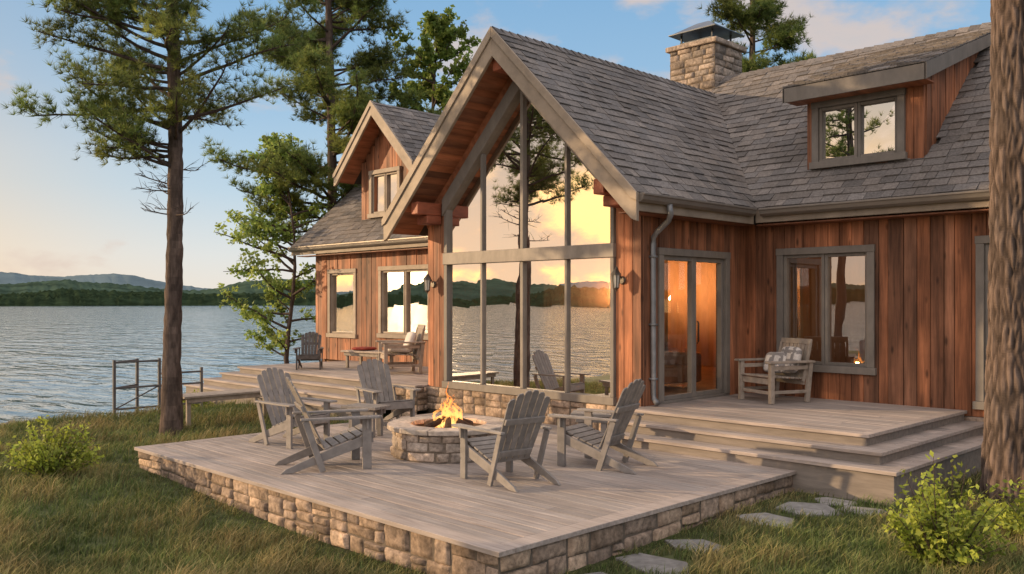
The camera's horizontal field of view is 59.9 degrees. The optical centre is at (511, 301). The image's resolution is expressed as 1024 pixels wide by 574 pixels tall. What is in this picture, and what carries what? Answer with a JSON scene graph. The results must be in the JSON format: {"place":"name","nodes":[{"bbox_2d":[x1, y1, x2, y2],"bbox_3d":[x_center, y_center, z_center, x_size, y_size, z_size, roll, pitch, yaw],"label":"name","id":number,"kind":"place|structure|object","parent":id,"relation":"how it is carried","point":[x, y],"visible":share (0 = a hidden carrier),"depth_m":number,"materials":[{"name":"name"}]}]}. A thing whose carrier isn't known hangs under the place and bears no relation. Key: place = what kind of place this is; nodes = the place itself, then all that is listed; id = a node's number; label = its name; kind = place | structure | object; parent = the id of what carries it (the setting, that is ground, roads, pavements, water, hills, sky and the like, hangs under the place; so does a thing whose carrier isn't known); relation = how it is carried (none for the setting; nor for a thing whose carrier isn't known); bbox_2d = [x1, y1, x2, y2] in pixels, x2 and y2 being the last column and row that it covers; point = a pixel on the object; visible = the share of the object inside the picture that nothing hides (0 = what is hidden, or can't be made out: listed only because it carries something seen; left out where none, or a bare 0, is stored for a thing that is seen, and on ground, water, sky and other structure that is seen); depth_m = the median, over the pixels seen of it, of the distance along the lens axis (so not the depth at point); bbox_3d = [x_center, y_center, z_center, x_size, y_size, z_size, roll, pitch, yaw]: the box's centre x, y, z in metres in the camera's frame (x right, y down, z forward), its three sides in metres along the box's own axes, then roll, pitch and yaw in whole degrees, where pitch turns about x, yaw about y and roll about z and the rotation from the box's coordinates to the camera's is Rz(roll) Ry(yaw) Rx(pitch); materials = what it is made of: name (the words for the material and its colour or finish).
{"place":"outdoors","nodes":[
{"label":"outdoors","id":0,"kind":"place"},
{"bbox_2d":[0,272,210,290],"bbox_3d":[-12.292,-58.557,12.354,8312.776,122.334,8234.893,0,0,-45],"label":"hills","id":1,"kind":"structure","parent":0,"point":[16,278],"depth_m":3334.19,"materials":[{"name":"blue"}]},
{"bbox_2d":[0,287,315,305],"bbox_3d":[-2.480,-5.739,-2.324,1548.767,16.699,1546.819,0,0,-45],"label":"hills","id":2,"kind":"structure","parent":0,"point":[62,296],"depth_m":607.50,"materials":[{"name":"green plant"}]},
{"bbox_2d":[0,278,315,294],"bbox_3d":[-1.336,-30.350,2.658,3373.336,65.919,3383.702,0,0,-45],"label":"hills","id":3,"kind":"structure","parent":0,"point":[52,285],"depth_m":1407.34,"materials":[{"name":"green plant"}]},
{"bbox_2d":[0,306,318,423],"bbox_3d":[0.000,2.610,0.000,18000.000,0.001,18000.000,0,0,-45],"label":"lake water","id":4,"kind":"structure","parent":0,"point":[56,360],"depth_m":46.73,"materials":[{"name":"blue liquid"}]},
{"bbox_2d":[183,389,214,408],"bbox_3d":[-7.106,2.258,20.019,0.892,0.615,0.864,0,0,-45],"label":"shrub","id":5,"kind":"object","parent":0,"point":[199,404],"visible":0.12,"depth_m":19.87,"materials":[{"name":"green plant"}]},
{"bbox_2d":[352,347,376,350],"bbox_3d":[-3.435,1.086,20.665,0.460,0.080,0.500,0,0,34],"label":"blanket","id":6,"kind":"object","parent":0,"point":[364,348],"visible":1,"depth_m":20.48,"materials":[{"name":"red fabric"}]},
{"bbox_2d":[0,0,990,288],"label":"sky","id":7,"kind":"structure","parent":0,"point":[62,216],"materials":[{"name":"blue"}]},
{"bbox_2d":[0,387,1023,573],"bbox_3d":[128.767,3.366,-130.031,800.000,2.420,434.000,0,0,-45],"label":"ground","id":8,"kind":"structure","parent":0,"point":[346,551],"depth_m":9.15,"materials":[{"name":"green plant"}]},
{"bbox_2d":[0,415,104,479],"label":"shrub","id":9,"kind":"object","parent":8,"relation":"on","point":[52,456],"visible":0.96,"depth_m":11.06,"materials":[{"name":"green plant"}]},
{"bbox_2d":[112,358,202,415],"bbox_3d":[-7.391,1.865,18.365,1.852,1.430,0.552,0,0,-45],"label":"dock railing","id":10,"kind":"object","parent":8,"relation":"on","point":[136,361],"visible":0.73,"depth_m":18.11,"materials":[{"name":"grey metal"}]},
{"bbox_2d":[1,0,324,435],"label":"pine tree","id":11,"kind":"object","parent":8,"relation":"on","point":[169,22],"visible":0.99,"depth_m":14.35,"materials":[{"name":"green plant"}]},
{"bbox_2d":[183,388,266,427],"bbox_3d":[-5.154,1.911,16.147,0.572,0.560,1.950,0,0,43],"label":"plank bench","id":12,"kind":"object","parent":8,"relation":"on","point":[190,398],"visible":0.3,"depth_m":15.82,"materials":[{"name":"beige wood"}]},
{"bbox_2d":[213,132,344,363],"bbox_3d":[-6.482,-1.213,25.931,4.178,7.525,4.064,0,0,-3],"label":"leafy tree","id":13,"kind":"object","parent":8,"relation":"on","point":[256,232],"visible":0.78,"depth_m":25.81,"materials":[{"name":"green plant"}]},
{"bbox_2d":[184,360,428,420],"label":"side deck","id":14,"kind":"structure","parent":8,"relation":"on","point":[338,381],"depth_m":18.97,"materials":[{"name":"wood"}]},
{"bbox_2d":[293,332,323,369],"bbox_3d":[-4.614,1.112,20.295,0.664,0.844,0.892,0,0,-7],"label":"adirondack chair","id":15,"kind":"object","parent":14,"relation":"on","point":[312,346],"visible":1,"depth_m":20.44,"materials":[{"name":"grey wood"}]},
{"bbox_2d":[341,350,394,367],"bbox_3d":[-3.294,1.326,20.522,1.250,0.400,0.642,0,0,37],"label":"coffee table","id":16,"kind":"object","parent":14,"relation":"on","point":[362,354],"visible":0.56,"depth_m":20.38,"materials":[{"name":"beige wood"}]},
{"bbox_2d":[376,324,425,373],"bbox_3d":[-2.395,1.011,19.146,0.953,1.037,0.929,0,0,-17],"label":"slatted armchair","id":17,"kind":"object","parent":14,"relation":"on","point":[418,346],"visible":0.84,"depth_m":18.89,"materials":[{"name":"beige wood"}]},
{"bbox_2d":[388,349,412,352],"bbox_3d":[-2.436,1.026,19.134,0.560,0.120,0.620,4,-1,-17],"label":"cushion","id":18,"kind":"object","parent":17,"relation":"on","point":[399,350],"visible":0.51,"depth_m":18.84,"materials":[{"name":"fabric"}]},
{"bbox_2d":[403,332,416,352],"bbox_3d":[-2.202,0.866,19.120,0.180,0.460,0.540,19,-5,-16],"label":"cushion","id":19,"kind":"object","parent":17,"relation":"on","point":[411,336],"visible":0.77,"depth_m":18.90,"materials":[{"name":"fabric"}]},
{"bbox_2d":[200,0,444,241],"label":"pine tree","id":20,"kind":"object","parent":8,"relation":"on","point":[345,111],"visible":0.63,"depth_m":26.86,"materials":[{"name":"green plant"}]},
{"bbox_2d":[384,4,482,112],"bbox_3d":[-2.602,-3.833,30.273,4.676,12.567,3.452,0,0,18],"label":"leafy tree","id":21,"kind":"object","parent":8,"relation":"on","point":[440,31],"visible":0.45,"depth_m":29.87,"materials":[{"name":"green plant"}]},
{"bbox_2d":[134,411,795,573],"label":"fire pit terrace","id":22,"kind":"structure","parent":8,"relation":"on","point":[438,518],"depth_m":9.06,"materials":[{"name":"wood"}]},
{"bbox_2d":[249,367,336,448],"bbox_3d":[-3.062,1.442,12.284,1.088,1.029,0.810,0,0,38],"label":"adirondack chair","id":23,"kind":"object","parent":22,"relation":"on","point":[278,397],"visible":0.86,"depth_m":12.27,"materials":[{"name":"grey wood"}]},
{"bbox_2d":[275,377,381,473],"bbox_3d":[-2.193,1.417,10.528,1.142,1.080,0.850,0,0,-21],"label":"adirondack chair","id":24,"kind":"object","parent":22,"relation":"on","point":[314,444],"visible":1,"depth_m":10.35,"materials":[{"name":"grey wood"}]},
{"bbox_2d":[341,403,390,437],"bbox_3d":[-2.129,1.727,12.951,0.600,0.440,0.412,0,0,25],"label":"side table","id":25,"kind":"object","parent":22,"relation":"on","point":[379,409],"visible":0.73,"depth_m":12.92,"materials":[{"name":"grey wood"}]},
{"bbox_2d":[354,359,420,429],"bbox_3d":[-2.041,1.442,14.097,0.810,1.029,1.088,0,0,-34],"label":"adirondack chair","id":26,"kind":"object","parent":22,"relation":"on","point":[376,390],"visible":0.69,"depth_m":14.25,"materials":[{"name":"grey wood"}]},
{"bbox_2d":[387,415,502,462],"bbox_3d":[-0.812,1.746,11.413,1.568,0.402,1.572,0,0,-45],"label":"fire pit","id":27,"kind":"object","parent":22,"relation":"on","point":[414,439],"visible":0.67,"depth_m":10.79,"materials":[{"name":"stone"}]},
{"bbox_2d":[423,386,472,427],"bbox_3d":[-0.814,1.333,11.409,0.687,0.626,0.675,0,0,-45],"label":"campfire","id":28,"kind":"object","parent":27,"relation":"in","point":[447,419],"visible":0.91,"depth_m":11.32,"materials":[{"name":"yellow"}]},
{"bbox_2d":[451,390,560,491],"bbox_3d":[-0.045,1.442,9.690,0.810,1.029,1.088,0,0,-37],"label":"adirondack chair","id":29,"kind":"object","parent":22,"relation":"on","point":[514,439],"visible":1,"depth_m":9.55,"materials":[{"name":"grey wood"}]},
{"bbox_2d":[570,410,611,442],"bbox_3d":[1.084,1.717,11.980,0.550,0.460,0.412,0,0,10],"label":"side table","id":30,"kind":"object","parent":22,"relation":"on","point":[595,414],"visible":0.43,"depth_m":11.83,"materials":[{"name":"grey wood"}]},
{"bbox_2d":[547,379,657,473],"bbox_3d":[1.102,1.427,10.598,1.121,1.060,0.834,0,0,34],"label":"adirondack chair","id":31,"kind":"object","parent":22,"relation":"on","point":[622,412],"visible":1,"depth_m":10.52,"materials":[{"name":"grey wood"}]},
{"bbox_2d":[287,21,990,430],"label":"lake house","id":32,"kind":"structure","parent":8,"relation":"on","point":[567,231],"depth_m":14.46,"materials":[{"name":"brown wood"}]},
{"bbox_2d":[326,268,356,338],"bbox_3d":[-4.485,0.040,23.558,0.160,1.820,1.370,0,0,-45],"label":"window","id":33,"kind":"structure","parent":32,"relation":"in","point":[342,283],"depth_m":23.64,"materials":[{"name":"glass"}]},
{"bbox_2d":[367,166,401,218],"bbox_3d":[-3.229,-2.785,22.697,0.172,1.230,1.360,0,0,-45],"label":"window","id":34,"kind":"structure","parent":32,"relation":"in","point":[388,180],"depth_m":22.77,"materials":[{"name":"glass"}]},
{"bbox_2d":[376,264,427,339],"bbox_3d":[-2.605,0.005,21.669,0.172,1.790,2.120,0,0,-45],"label":"window","id":35,"kind":"structure","parent":32,"relation":"in","point":[402,296],"depth_m":21.83,"materials":[{"name":"glass"}]},
{"bbox_2d":[664,351,700,384],"bbox_3d":[2.286,1.050,15.598,2.100,0.780,1.090,0,0,-45],"label":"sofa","id":36,"kind":"object","parent":32,"relation":"on","point":[675,367],"visible":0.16,"depth_m":15.83,"materials":[{"name":"brown fabric"}]},
{"bbox_2d":[657,247,730,403],"bbox_3d":[2.843,0.360,13.934,1.970,2.340,0.164,0,0,-45],"label":"door","id":37,"kind":"structure","parent":32,"relation":"in","point":[722,259],"depth_m":13.93,"materials":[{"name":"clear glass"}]},
{"bbox_2d":[776,244,876,374],"bbox_3d":[4.941,0.120,14.048,0.172,1.980,1.670,0,0,-45],"label":"window","id":38,"kind":"structure","parent":32,"relation":"in","point":[783,255],"depth_m":14.02,"materials":[{"name":"clear glass"}]},
{"bbox_2d":[809,87,907,169],"bbox_3d":[5.425,-2.695,13.957,0.172,1.090,1.540,0,0,-45],"label":"window","id":39,"kind":"structure","parent":32,"relation":"in","point":[868,128],"depth_m":13.94,"materials":[{"name":"clear glass"}]},
{"bbox_2d":[972,235,989,409],"bbox_3d":[6.996,0.290,11.973,0.172,2.420,1.430,0,0,-45],"label":"window","id":40,"kind":"structure","parent":32,"relation":"in","point":[982,243],"depth_m":12.36,"materials":[{"name":"grey wood"}]},
{"bbox_2d":[615,553,687,573],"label":"stepping stone","id":41,"kind":"object","parent":8,"relation":"on","point":[641,560],"visible":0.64,"depth_m":7.65,"materials":[{"name":"grey stone"}]},
{"bbox_2d":[664,539,722,552],"bbox_3d":[1.684,2.271,8.205,0.584,0.074,0.404,0,0,27],"label":"stepping stone","id":42,"kind":"object","parent":8,"relation":"on","point":[695,542],"visible":0.38,"depth_m":8.22,"materials":[{"name":"grey stone"}]},
{"bbox_2d":[695,0,815,72],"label":"pine tree","id":43,"kind":"object","parent":8,"relation":"on","point":[760,13],"visible":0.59,"depth_m":35.32,"materials":[{"name":"green plant"}]},
{"bbox_2d":[737,512,793,529],"bbox_3d":[2.580,2.232,8.973,0.507,0.074,0.675,0,0,-45],"label":"stepping stone","id":44,"kind":"object","parent":8,"relation":"on","point":[766,516],"visible":0.38,"depth_m":9.00,"materials":[{"name":"grey stone"}]},
{"bbox_2d":[599,393,983,505],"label":"porch deck","id":45,"kind":"structure","parent":8,"relation":"on","point":[843,448],"depth_m":11.08,"materials":[{"name":"wood"}]},
{"bbox_2d":[734,337,815,403],"bbox_3d":[4.068,1.049,13.756,0.883,0.960,0.860,0,0,-23],"label":"slatted armchair","id":46,"kind":"object","parent":45,"relation":"on","point":[804,368],"visible":0.92,"depth_m":13.60,"materials":[{"name":"beige wood"}]},
{"bbox_2d":[763,352,785,372],"bbox_3d":[4.110,0.946,13.860,0.130,0.340,0.400,28,-17,-37],"label":"cushion","id":47,"kind":"object","parent":46,"relation":"on","point":[775,356],"visible":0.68,"depth_m":13.83,"materials":[{"name":"fabric"}]},
{"bbox_2d":[780,346,801,372],"bbox_3d":[4.290,0.896,13.741,0.150,0.420,0.440,17,-7,-22],"label":"cushion","id":48,"kind":"object","parent":46,"relation":"on","point":[793,353],"visible":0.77,"depth_m":13.60,"materials":[{"name":"fabric"}]},
{"bbox_2d":[775,502,843,516],"bbox_3d":[3.089,2.211,9.387,0.600,0.074,0.600,0,0,-4],"label":"stepping stone","id":49,"kind":"object","parent":8,"relation":"on","point":[814,508],"visible":0.61,"depth_m":9.35,"materials":[{"name":"grey stone"}]},
{"bbox_2d":[815,497,857,505],"bbox_3d":[3.484,2.203,9.645,0.360,0.074,0.456,0,0,-45],"label":"stepping stone","id":50,"kind":"object","parent":8,"relation":"on","point":[826,501],"visible":0.41,"depth_m":9.64,"materials":[{"name":"grey stone"}]},
{"bbox_2d":[838,506,886,516],"bbox_3d":[3.656,2.205,9.236,0.408,0.074,0.470,0,0,-45],"label":"stepping stone","id":51,"kind":"object","parent":8,"relation":"on","point":[854,507],"visible":0.24,"depth_m":9.28,"materials":[{"name":"grey stone"}]},
{"bbox_2d":[879,450,1018,571],"bbox_3d":[3.605,1.743,7.383,1.033,1.012,1.037,0,0,22],"label":"shrub","id":52,"kind":"object","parent":8,"relation":"on","point":[940,543],"visible":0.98,"depth_m":7.25,"materials":[{"name":"green plant"}]},
{"bbox_2d":[970,477,1023,540],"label":"shrub","id":53,"kind":"object","parent":8,"relation":"on","point":[1012,517],"visible":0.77,"depth_m":8.03,"materials":[{"name":"green plant"}]},
{"bbox_2d":[980,0,1023,506],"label":"pine tree","id":54,"kind":"object","parent":8,"relation":"on","point":[1002,451],"visible":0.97,"depth_m":9.54,"materials":[{"name":"brown plant"}]}
]}

